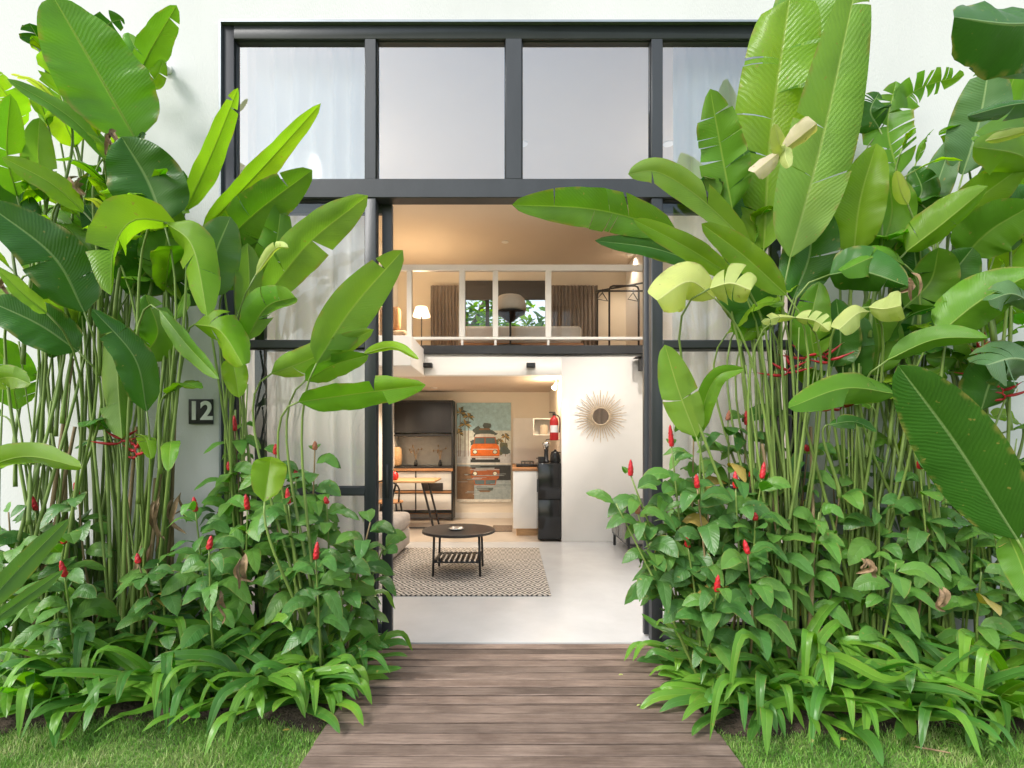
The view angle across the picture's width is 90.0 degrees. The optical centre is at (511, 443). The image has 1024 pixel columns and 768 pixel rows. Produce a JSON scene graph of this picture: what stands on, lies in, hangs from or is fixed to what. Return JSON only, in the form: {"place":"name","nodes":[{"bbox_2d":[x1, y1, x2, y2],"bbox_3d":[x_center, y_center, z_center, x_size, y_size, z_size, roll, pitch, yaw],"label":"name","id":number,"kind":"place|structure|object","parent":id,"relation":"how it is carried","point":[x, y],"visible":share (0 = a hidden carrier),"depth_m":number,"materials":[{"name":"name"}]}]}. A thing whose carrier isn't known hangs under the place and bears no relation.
{"place":"outdoors","nodes":[
{"label":"outdoors","id":0,"kind":"place"},
{"bbox_2d":[0,646,345,733],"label":"soil","id":1,"kind":"structure","parent":0,"point":[289,712],"depth_m":2.36,"materials":[{"name":"brown soil"}]},
{"bbox_2d":[0,535,60,657],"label":"ginger","id":2,"kind":"object","parent":1,"relation":"on","point":[27,613],"visible":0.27,"depth_m":2.57,"materials":[{"name":"green plant"}]},
{"bbox_2d":[0,72,102,661],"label":"heliconia","id":3,"kind":"object","parent":1,"relation":"on","point":[54,252],"visible":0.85,"depth_m":2.56,"materials":[{"name":"green plant"}]},
{"bbox_2d":[0,621,107,716],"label":"spider lily","id":4,"kind":"object","parent":1,"relation":"on","point":[5,701],"visible":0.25,"depth_m":2.39,"materials":[{"name":"green plant"}]},
{"bbox_2d":[10,528,106,660],"bbox_3d":[-2.274,0.831,2.526,0.351,0.820,0.331,0,0,0],"label":"ginger","id":5,"kind":"object","parent":1,"relation":"on","point":[57,550],"visible":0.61,"depth_m":2.52,"materials":[{"name":"green plant"}]},
{"bbox_2d":[0,630,134,748],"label":"spider lily","id":6,"kind":"object","parent":1,"relation":"on","point":[37,686],"visible":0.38,"depth_m":2.28,"materials":[{"name":"green plant"}]},
{"bbox_2d":[23,560,117,646],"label":"ginger","id":7,"kind":"object","parent":1,"relation":"on","point":[93,603],"visible":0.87,"depth_m":2.45,"materials":[{"name":"green plant"}]},
{"bbox_2d":[38,482,116,621],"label":"ginger","id":8,"kind":"object","parent":1,"relation":"on","point":[53,511],"visible":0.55,"depth_m":2.75,"materials":[{"name":"green plant"}]},
{"bbox_2d":[0,631,158,739],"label":"spider lily","id":9,"kind":"object","parent":1,"relation":"on","point":[44,664],"visible":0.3,"depth_m":2.34,"materials":[{"name":"green plant"}]},
{"bbox_2d":[0,609,176,686],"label":"spider lily","id":10,"kind":"object","parent":1,"relation":"on","point":[80,655],"visible":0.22,"depth_m":2.44,"materials":[{"name":"green plant"}]},
{"bbox_2d":[19,5,187,623],"bbox_3d":[-2.406,-0.587,2.770,1.435,3.675,0.660,0,0,0],"label":"heliconia","id":11,"kind":"object","parent":1,"relation":"on","point":[153,41],"visible":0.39,"depth_m":2.88,"materials":[{"name":"green plant"}]},
{"bbox_2d":[0,0,220,656],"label":"heliconia","id":12,"kind":"object","parent":1,"relation":"on","point":[99,73],"visible":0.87,"depth_m":2.58,"materials":[{"name":"green plant"}]},
{"bbox_2d":[2,628,234,742],"bbox_3d":[-1.894,1.069,2.515,0.991,0.361,0.943,0,0,15],"label":"spider lily","id":13,"kind":"object","parent":1,"relation":"on","point":[52,687],"visible":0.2,"depth_m":2.26,"materials":[{"name":"green plant"}]},
{"bbox_2d":[0,586,257,702],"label":"spider lily","id":14,"kind":"object","parent":1,"relation":"on","point":[123,676],"visible":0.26,"depth_m":2.53,"materials":[{"name":"green plant"}]},
{"bbox_2d":[113,548,181,662],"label":"ginger","id":15,"kind":"object","parent":1,"relation":"on","point":[138,583],"visible":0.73,"depth_m":2.58,"materials":[{"name":"green plant"}]},
{"bbox_2d":[40,626,264,729],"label":"spider lily","id":16,"kind":"object","parent":1,"relation":"on","point":[125,659],"visible":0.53,"depth_m":2.33,"materials":[{"name":"green plant"}]},
{"bbox_2d":[117,552,195,651],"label":"ginger","id":17,"kind":"object","parent":1,"relation":"on","point":[172,602],"visible":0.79,"depth_m":2.55,"materials":[{"name":"green plant"}]},
{"bbox_2d":[73,622,307,714],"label":"spider lily","id":18,"kind":"object","parent":1,"relation":"on","point":[107,685],"visible":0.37,"depth_m":2.39,"materials":[{"name":"green plant"}]},
{"bbox_2d":[160,497,229,629],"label":"ginger","id":19,"kind":"object","parent":1,"relation":"on","point":[176,581],"visible":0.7,"depth_m":2.60,"materials":[{"name":"green plant"}]},
{"bbox_2d":[121,88,297,647],"bbox_3d":[-1.541,-0.320,2.751,1.074,3.142,0.458,0,0,18],"label":"heliconia","id":20,"kind":"object","parent":1,"relation":"on","point":[237,261],"visible":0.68,"depth_m":2.73,"materials":[{"name":"green plant"}]},
{"bbox_2d":[89,602,330,733],"bbox_3d":[-1.447,1.008,2.730,1.000,0.484,1.096,0,0,31],"label":"spider lily","id":21,"kind":"object","parent":1,"relation":"on","point":[281,636],"visible":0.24,"depth_m":2.58,"materials":[{"name":"green plant"}]},
{"bbox_2d":[174,536,254,649],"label":"ginger","id":22,"kind":"object","parent":1,"relation":"on","point":[191,635],"visible":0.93,"depth_m":2.45,"materials":[{"name":"green plant"}]},
{"bbox_2d":[92,611,358,733],"bbox_3d":[-1.237,1.093,2.513,1.048,0.314,0.966,0,0,0],"label":"spider lily","id":23,"kind":"object","parent":1,"relation":"on","point":[215,658],"visible":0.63,"depth_m":2.37,"materials":[{"name":"green plant"}]},
{"bbox_2d":[194,461,268,586],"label":"ginger","id":24,"kind":"object","parent":1,"relation":"on","point":[217,500],"visible":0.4,"depth_m":2.83,"materials":[{"name":"green plant"}]},
{"bbox_2d":[202,415,267,577],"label":"ginger","id":25,"kind":"object","parent":1,"relation":"on","point":[240,445],"visible":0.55,"depth_m":2.85,"materials":[{"name":"green plant"}]},
{"bbox_2d":[212,494,285,627],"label":"ginger","id":26,"kind":"object","parent":1,"relation":"on","point":[253,554],"visible":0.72,"depth_m":2.62,"materials":[{"name":"green plant"}]},
{"bbox_2d":[167,588,394,726],"bbox_3d":[-1.191,1.019,2.602,1.178,0.461,1.086,0,0,0],"label":"spider lily","id":27,"kind":"object","parent":1,"relation":"on","point":[338,645],"visible":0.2,"depth_m":2.57,"materials":[{"name":"green plant"}]},
{"bbox_2d":[203,103,367,630],"bbox_3d":[-1.307,-0.266,2.610,1.099,3.033,0.539,0,0,33],"label":"heliconia","id":28,"kind":"object","parent":1,"relation":"on","point":[263,195],"visible":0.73,"depth_m":2.71,"materials":[{"name":"green plant"}]},
{"bbox_2d":[194,621,388,756],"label":"spider lily","id":29,"kind":"object","parent":1,"relation":"on","point":[241,647],"visible":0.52,"depth_m":2.31,"materials":[{"name":"green plant"}]},
{"bbox_2d":[262,537,321,655],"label":"ginger","id":30,"kind":"object","parent":1,"relation":"on","point":[278,601],"visible":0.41,"depth_m":2.59,"materials":[{"name":"green plant"}]},
{"bbox_2d":[257,488,327,626],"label":"ginger","id":31,"kind":"object","parent":1,"relation":"on","point":[274,511],"visible":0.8,"depth_m":2.59,"materials":[{"name":"green plant"}]},
{"bbox_2d":[222,633,380,725],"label":"spider lily","id":32,"kind":"object","parent":1,"relation":"on","point":[274,702],"visible":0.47,"depth_m":2.35,"materials":[{"name":"green plant"}]},
{"bbox_2d":[273,441,345,573],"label":"ginger","id":33,"kind":"object","parent":1,"relation":"on","point":[329,486],"visible":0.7,"depth_m":2.81,"materials":[{"name":"green plant"}]},
{"bbox_2d":[281,542,351,666],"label":"ginger","id":34,"kind":"object","parent":1,"relation":"on","point":[304,598],"visible":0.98,"depth_m":2.48,"materials":[{"name":"green plant"}]},
{"bbox_2d":[302,493,358,633],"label":"ginger","id":35,"kind":"object","parent":1,"relation":"on","point":[323,526],"visible":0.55,"depth_m":2.76,"materials":[{"name":"green plant"}]},
{"bbox_2d":[273,629,400,713],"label":"spider lily","id":36,"kind":"object","parent":1,"relation":"on","point":[363,672],"visible":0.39,"depth_m":2.55,"materials":[{"name":"green plant"}]},
{"bbox_2d":[251,250,424,664],"bbox_3d":[-0.857,0.187,2.497,0.998,2.129,0.275,0,0,11],"label":"heliconia","id":37,"kind":"object","parent":1,"relation":"on","point":[341,332],"visible":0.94,"depth_m":2.46,"materials":[{"name":"green plant"}]},
{"bbox_2d":[303,548,381,650],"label":"ginger","id":38,"kind":"object","parent":1,"relation":"on","point":[352,597],"visible":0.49,"depth_m":2.66,"materials":[{"name":"green plant"}]},
{"bbox_2d":[282,619,412,674],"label":"spider lily","id":39,"kind":"object","parent":1,"relation":"on","point":[389,640],"visible":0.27,"depth_m":2.90,"materials":[{"name":"green plant"}]},
{"bbox_2d":[331,508,396,648],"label":"ginger","id":40,"kind":"object","parent":1,"relation":"on","point":[373,560],"visible":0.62,"depth_m":2.69,"materials":[{"name":"green plant"}]},
{"bbox_2d":[0,692,1023,767],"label":"lawn","id":41,"kind":"structure","parent":0,"point":[157,743],"depth_m":2.13,"materials":[{"name":"green plant"}]},
{"bbox_2d":[466,300,544,325],"bbox_3d":[-0.882,-1.227,10.577,3.392,5.103,3.364,0,0,0],"label":"tree","id":42,"kind":"object","parent":41,"relation":"on","point":[477,320],"visible":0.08,"depth_m":10.19,"materials":[{"name":"green plant"}]},
{"bbox_2d":[0,0,1023,648],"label":"house","id":43,"kind":"structure","parent":41,"relation":"on","point":[466,100],"depth_m":3.26,"materials":[{"name":"white paint"}]},
{"bbox_2d":[246,47,364,621],"bbox_3d":[-1.323,-0.726,3.383,0.881,3.851,0.097,0,0,0],"label":"curtain","id":44,"kind":"object","parent":43,"relation":"hanging from","point":[287,86],"visible":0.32,"depth_m":3.39,"materials":[{"name":"white fabric"}]},
{"bbox_2d":[255,205,392,634],"bbox_3d":[-1.195,-0.156,3.253,0.870,2.731,0.055,0,0,0],"label":"sliding door","id":45,"kind":"structure","parent":43,"relation":"in","point":[386,211],"depth_m":3.24,"materials":[{"name":"metal"}]},
{"bbox_2d":[393,400,454,519],"bbox_3d":[-1.463,0.256,8.235,1.063,1.888,0.330,0,0,0],"label":"shelf unit","id":46,"kind":"object","parent":43,"relation":"on","point":[424,416],"visible":0.51,"depth_m":8.12,"materials":[{"name":"black metal"}]},
{"bbox_2d":[431,285,457,344],"bbox_3d":[-1.093,-1.903,8.290,0.453,1.325,0.052,0,0,0],"label":"curtain","id":47,"kind":"object","parent":43,"relation":"hanging from","point":[444,310],"visible":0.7,"depth_m":8.29,"materials":[{"name":"beige fabric"}]},
{"bbox_2d":[379,548,550,595],"bbox_3d":[-0.504,1.213,5.020,1.632,0.012,1.860,0,0,0],"label":"rug","id":48,"kind":"object","parent":43,"relation":"on","point":[512,571],"visible":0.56,"depth_m":4.73,"materials":[{"name":"beige fabric"}]},
{"bbox_2d":[422,524,494,576],"bbox_3d":[-0.505,1.009,4.860,0.690,0.397,0.690,0,0,0],"label":"coffee table","id":49,"kind":"object","parent":48,"relation":"on","point":[467,531],"visible":0.99,"depth_m":4.72,"materials":[{"name":"black metal"}]},
{"bbox_2d":[457,403,510,501],"bbox_3d":[-0.455,0.142,8.392,0.892,1.626,0.034,0,0,0],"label":"poster","id":50,"kind":"object","parent":43,"relation":"attached to","point":[483,452],"visible":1,"depth_m":8.38,"materials":[{"name":"paper"}]},
{"bbox_2d":[465,281,544,299],"bbox_3d":[-0.105,-2.512,8.389,1.378,0.314,0.018,0,0,0],"label":"roller blind","id":51,"kind":"object","parent":43,"relation":"attached to","point":[525,290],"visible":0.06,"depth_m":8.38,"materials":[{"name":"fabric"}]},
{"bbox_2d":[223,25,803,641],"bbox_3d":[0.008,-0.676,3.186,3.570,3.796,0.098,0,0,0],"label":"window frame","id":52,"kind":"structure","parent":43,"relation":"in","point":[513,38],"depth_m":3.14,"materials":[{"name":"metal"}]},
{"bbox_2d":[459,326,583,344],"bbox_3d":[0.130,-1.486,7.600,1.700,0.529,1.200,0,0,0],"label":"bed","id":53,"kind":"object","parent":43,"relation":"on","point":[526,331],"visible":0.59,"depth_m":7.02,"materials":[{"name":"beige fabric"}]},
{"bbox_2d":[512,418,549,535],"bbox_3d":[0.309,0.400,7.580,0.614,1.640,1.659,0,0,0],"label":"kitchen counter","id":54,"kind":"object","parent":43,"relation":"on","point":[527,446],"visible":0.56,"depth_m":6.76,"materials":[{"name":"white wood"}]},
{"bbox_2d":[537,462,560,539],"bbox_3d":[0.462,0.720,6.542,0.302,0.959,0.377,0,0,0],"label":"fridge","id":55,"kind":"object","parent":43,"relation":"on","point":[548,500],"visible":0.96,"depth_m":6.37,"materials":[{"name":"black metal"}]},
{"bbox_2d":[551,285,597,344],"bbox_3d":[1.002,-1.903,8.292,0.776,1.325,0.056,0,0,0],"label":"curtain","id":56,"kind":"object","parent":43,"relation":"hanging from","point":[573,305],"visible":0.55,"depth_m":8.29,"materials":[{"name":"beige fabric"}]},
{"bbox_2d":[575,390,626,442],"bbox_3d":[1.098,-0.340,6.345,0.644,0.650,0.024,0,0,0],"label":"sunburst mirror","id":57,"kind":"object","parent":43,"relation":"attached to","point":[600,416],"visible":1,"depth_m":6.34,"materials":[{"name":"wicker"}]},
{"bbox_2d":[643,205,780,633],"bbox_3d":[1.270,-0.156,3.253,0.868,2.731,0.055,0,0,0],"label":"sliding door","id":58,"kind":"structure","parent":43,"relation":"in","point":[774,250],"depth_m":3.24,"materials":[{"name":"metal"}]},
{"bbox_2d":[672,47,770,621],"bbox_3d":[1.414,-0.726,3.389,0.695,3.851,0.109,0,0,0],"label":"curtain","id":59,"kind":"object","parent":43,"relation":"hanging from","point":[699,73],"visible":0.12,"depth_m":3.39,"materials":[{"name":"white fabric"}]},
{"bbox_2d":[298,644,743,767],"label":"deck","id":60,"kind":"structure","parent":41,"relation":"on","point":[503,706],"depth_m":2.29,"materials":[{"name":"brown wood"}]},
{"bbox_2d":[892,1,1023,600],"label":"heliconia","id":61,"kind":"object","parent":41,"relation":"on","point":[964,452],"visible":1,"depth_m":2.06,"materials":[{"name":"green plant"}]},
{"bbox_2d":[670,649,1023,736],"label":"soil","id":62,"kind":"structure","parent":0,"point":[731,724],"depth_m":2.29,"materials":[{"name":"brown soil"}]},
{"bbox_2d":[586,489,696,673],"bbox_3d":[0.670,0.736,2.590,0.480,1.014,0.374,0,0,38],"label":"ginger","id":63,"kind":"object","parent":62,"relation":"on","point":[643,581],"visible":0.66,"depth_m":2.54,"materials":[{"name":"green plant"}]},
{"bbox_2d":[607,459,698,647],"bbox_3d":[0.732,0.661,2.630,0.497,1.163,0.331,0,0,0],"label":"ginger","id":64,"kind":"object","parent":62,"relation":"on","point":[632,502],"visible":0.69,"depth_m":2.60,"materials":[{"name":"green plant"}]},
{"bbox_2d":[606,506,701,667],"bbox_3d":[0.725,0.771,2.597,0.437,0.944,0.359,0,0,-42],"label":"ginger","id":65,"kind":"object","parent":62,"relation":"on","point":[666,544],"visible":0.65,"depth_m":2.51,"materials":[{"name":"green plant"}]},
{"bbox_2d":[624,614,717,670],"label":"spider lily","id":66,"kind":"object","parent":62,"relation":"on","point":[640,645],"visible":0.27,"depth_m":2.82,"materials":[{"name":"green plant"}]},
{"bbox_2d":[642,425,712,649],"bbox_3d":[0.881,0.570,2.670,0.371,1.341,0.306,0,0,32],"label":"ginger","id":67,"kind":"object","parent":62,"relation":"on","point":[693,518],"visible":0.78,"depth_m":2.66,"materials":[{"name":"green plant"}]},
{"bbox_2d":[655,532,720,667],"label":"ginger","id":68,"kind":"object","parent":62,"relation":"on","point":[702,576],"visible":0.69,"depth_m":2.50,"materials":[{"name":"green plant"}]},
{"bbox_2d":[512,0,871,669],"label":"heliconia","id":69,"kind":"object","parent":62,"relation":"on","point":[803,78],"visible":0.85,"depth_m":2.53,"materials":[{"name":"green plant"}]},
{"bbox_2d":[665,474,731,656],"bbox_3d":[0.939,0.695,2.548,0.338,1.090,0.375,0,0,0],"label":"ginger","id":70,"kind":"object","parent":62,"relation":"on","point":[709,532],"visible":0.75,"depth_m":2.49,"materials":[{"name":"green plant"}]},
{"bbox_2d":[658,345,743,669],"bbox_3d":[0.917,0.385,2.586,0.396,1.730,0.253,0,0,0],"label":"heliconia","id":71,"kind":"object","parent":62,"relation":"on","point":[676,384],"visible":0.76,"depth_m":2.54,"materials":[{"name":"green plant"}]},
{"bbox_2d":[645,625,784,703],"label":"spider lily","id":72,"kind":"object","parent":62,"relation":"on","point":[708,680],"visible":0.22,"depth_m":2.62,"materials":[{"name":"green plant"}]},
{"bbox_2d":[675,575,755,675],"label":"ginger","id":73,"kind":"object","parent":62,"relation":"on","point":[703,599],"visible":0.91,"depth_m":2.39,"materials":[{"name":"green plant"}]},
{"bbox_2d":[696,410,750,626],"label":"ginger","id":74,"kind":"object","parent":62,"relation":"on","point":[736,467],"visible":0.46,"depth_m":2.78,"materials":[{"name":"green plant"}]},
{"bbox_2d":[658,624,798,690],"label":"spider lily","id":75,"kind":"object","parent":62,"relation":"on","point":[705,665],"visible":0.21,"depth_m":2.60,"materials":[{"name":"green plant"}]},
{"bbox_2d":[700,471,772,630],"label":"ginger","id":76,"kind":"object","parent":62,"relation":"on","point":[748,508],"visible":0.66,"depth_m":2.53,"materials":[{"name":"green plant"}]},
{"bbox_2d":[649,647,831,735],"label":"spider lily","id":77,"kind":"object","parent":62,"relation":"on","point":[746,699],"visible":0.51,"depth_m":2.29,"materials":[{"name":"green plant"}]},
{"bbox_2d":[716,540,796,668],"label":"ginger","id":78,"kind":"object","parent":62,"relation":"on","point":[763,586],"visible":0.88,"depth_m":2.39,"materials":[{"name":"green plant"}]},
{"bbox_2d":[717,512,795,655],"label":"ginger","id":79,"kind":"object","parent":62,"relation":"on","point":[782,597],"visible":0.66,"depth_m":2.48,"materials":[{"name":"green plant"}]},
{"bbox_2d":[722,462,791,628],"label":"ginger","id":80,"kind":"object","parent":62,"relation":"on","point":[774,483],"visible":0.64,"depth_m":2.59,"materials":[{"name":"green plant"}]},
{"bbox_2d":[640,627,902,755],"bbox_3d":[1.149,1.103,2.455,1.125,0.294,0.984,0,0,0],"label":"spider lily","id":81,"kind":"object","parent":62,"relation":"on","point":[675,697],"visible":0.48,"depth_m":2.19,"materials":[{"name":"green plant"}]},
{"bbox_2d":[744,519,814,632],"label":"ginger","id":82,"kind":"object","parent":62,"relation":"on","point":[799,560],"visible":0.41,"depth_m":2.53,"materials":[{"name":"green plant"}]},
{"bbox_2d":[651,597,979,702],"bbox_3d":[1.308,1.027,2.488,1.040,0.446,1.140,0,0,0],"label":"spider lily","id":83,"kind":"object","parent":62,"relation":"on","point":[820,616],"visible":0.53,"depth_m":2.24,"materials":[{"name":"green plant"}]},
{"bbox_2d":[792,504,852,629],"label":"ginger","id":84,"kind":"object","parent":62,"relation":"on","point":[830,542],"visible":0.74,"depth_m":2.62,"materials":[{"name":"green plant"}]},
{"bbox_2d":[699,614,951,710],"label":"spider lily","id":85,"kind":"object","parent":62,"relation":"on","point":[809,637],"visible":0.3,"depth_m":2.40,"materials":[{"name":"green plant"}]},
{"bbox_2d":[707,619,945,748],"bbox_3d":[1.274,1.069,2.447,0.927,0.362,0.888,0,0,-16],"label":"spider lily","id":86,"kind":"object","parent":62,"relation":"on","point":[827,631],"visible":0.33,"depth_m":2.26,"materials":[{"name":"green plant"}]},
{"bbox_2d":[802,475,875,642],"bbox_3d":[1.754,0.703,2.780,0.290,1.074,0.346,0,0,-41],"label":"ginger","id":87,"kind":"object","parent":62,"relation":"on","point":[854,497],"visible":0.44,"depth_m":2.74,"materials":[{"name":"green plant"}]},
{"bbox_2d":[747,628,983,766],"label":"spider lily","id":88,"kind":"object","parent":62,"relation":"on","point":[869,738],"visible":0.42,"depth_m":2.17,"materials":[{"name":"green plant"}]},
{"bbox_2d":[788,67,963,658],"bbox_3d":[1.878,-0.419,2.619,1.329,3.341,0.581,0,0,-34],"label":"heliconia","id":89,"kind":"object","parent":62,"relation":"on","point":[879,208],"visible":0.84,"depth_m":2.70,"materials":[{"name":"green plant"}]},
{"bbox_2d":[843,493,909,631],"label":"ginger","id":90,"kind":"object","parent":62,"relation":"on","point":[859,548],"visible":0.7,"depth_m":2.69,"materials":[{"name":"green plant"}]},
{"bbox_2d":[766,618,1002,761],"bbox_3d":[1.708,1.095,2.420,0.869,0.310,1.115,0,0,43],"label":"spider lily","id":91,"kind":"object","parent":62,"relation":"on","point":[960,715],"visible":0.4,"depth_m":2.20,"materials":[{"name":"green plant"}]},
{"bbox_2d":[851,551,944,663],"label":"ginger","id":92,"kind":"object","parent":62,"relation":"on","point":[904,614],"visible":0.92,"depth_m":2.48,"materials":[{"name":"green plant"}]},
{"bbox_2d":[799,600,1023,735],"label":"spider lily","id":93,"kind":"object","parent":62,"relation":"on","point":[909,722],"visible":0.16,"depth_m":2.43,"materials":[{"name":"green plant"}]},
{"bbox_2d":[826,620,1018,755],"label":"spider lily","id":94,"kind":"object","parent":62,"relation":"on","point":[949,662],"visible":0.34,"depth_m":2.20,"materials":[{"name":"green plant"}]},
{"bbox_2d":[884,458,968,638],"bbox_3d":[2.165,0.658,2.679,0.360,1.165,0.326,0,0,30],"label":"ginger","id":95,"kind":"object","parent":62,"relation":"on","point":[917,537],"visible":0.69,"depth_m":2.66,"materials":[{"name":"green plant"}]},
{"bbox_2d":[890,484,966,616],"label":"ginger","id":96,"kind":"object","parent":62,"relation":"on","point":[942,538],"visible":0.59,"depth_m":2.72,"materials":[{"name":"green plant"}]},
{"bbox_2d":[851,606,1023,749],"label":"spider lily","id":97,"kind":"object","parent":62,"relation":"on","point":[924,714],"visible":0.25,"depth_m":2.25,"materials":[{"name":"green plant"}]},
{"bbox_2d":[859,74,1023,654],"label":"heliconia","id":98,"kind":"object","parent":62,"relation":"on","point":[957,282],"visible":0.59,"depth_m":2.61,"materials":[{"name":"green plant"}]},
{"bbox_2d":[873,627,1023,746],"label":"spider lily","id":99,"kind":"object","parent":62,"relation":"on","point":[938,656],"visible":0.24,"depth_m":2.22,"materials":[{"name":"green plant"}]},
{"bbox_2d":[880,602,1023,691],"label":"spider lily","id":100,"kind":"object","parent":62,"relation":"on","point":[966,641],"visible":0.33,"depth_m":2.51,"materials":[{"name":"green plant"}]},
{"bbox_2d":[907,635,1023,748],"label":"spider lily","id":101,"kind":"object","parent":62,"relation":"on","point":[978,668],"visible":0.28,"depth_m":2.21,"materials":[{"name":"green plant"}]},
{"bbox_2d":[928,500,1010,628],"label":"ginger","id":102,"kind":"object","parent":62,"relation":"on","point":[961,556],"visible":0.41,"depth_m":2.73,"materials":[{"name":"green plant"}]},
{"bbox_2d":[937,563,1017,648],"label":"ginger","id":103,"kind":"object","parent":62,"relation":"on","point":[988,627],"visible":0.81,"depth_m":2.49,"materials":[{"name":"green plant"}]},
{"bbox_2d":[936,79,1023,651],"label":"heliconia","id":104,"kind":"object","parent":62,"relation":"on","point":[998,145],"visible":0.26,"depth_m":2.61,"materials":[{"name":"green plant"}]},
{"bbox_2d":[955,526,1008,617],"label":"ginger","id":105,"kind":"object","parent":62,"relation":"on","point":[964,533],"visible":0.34,"depth_m":2.67,"materials":[{"name":"green plant"}]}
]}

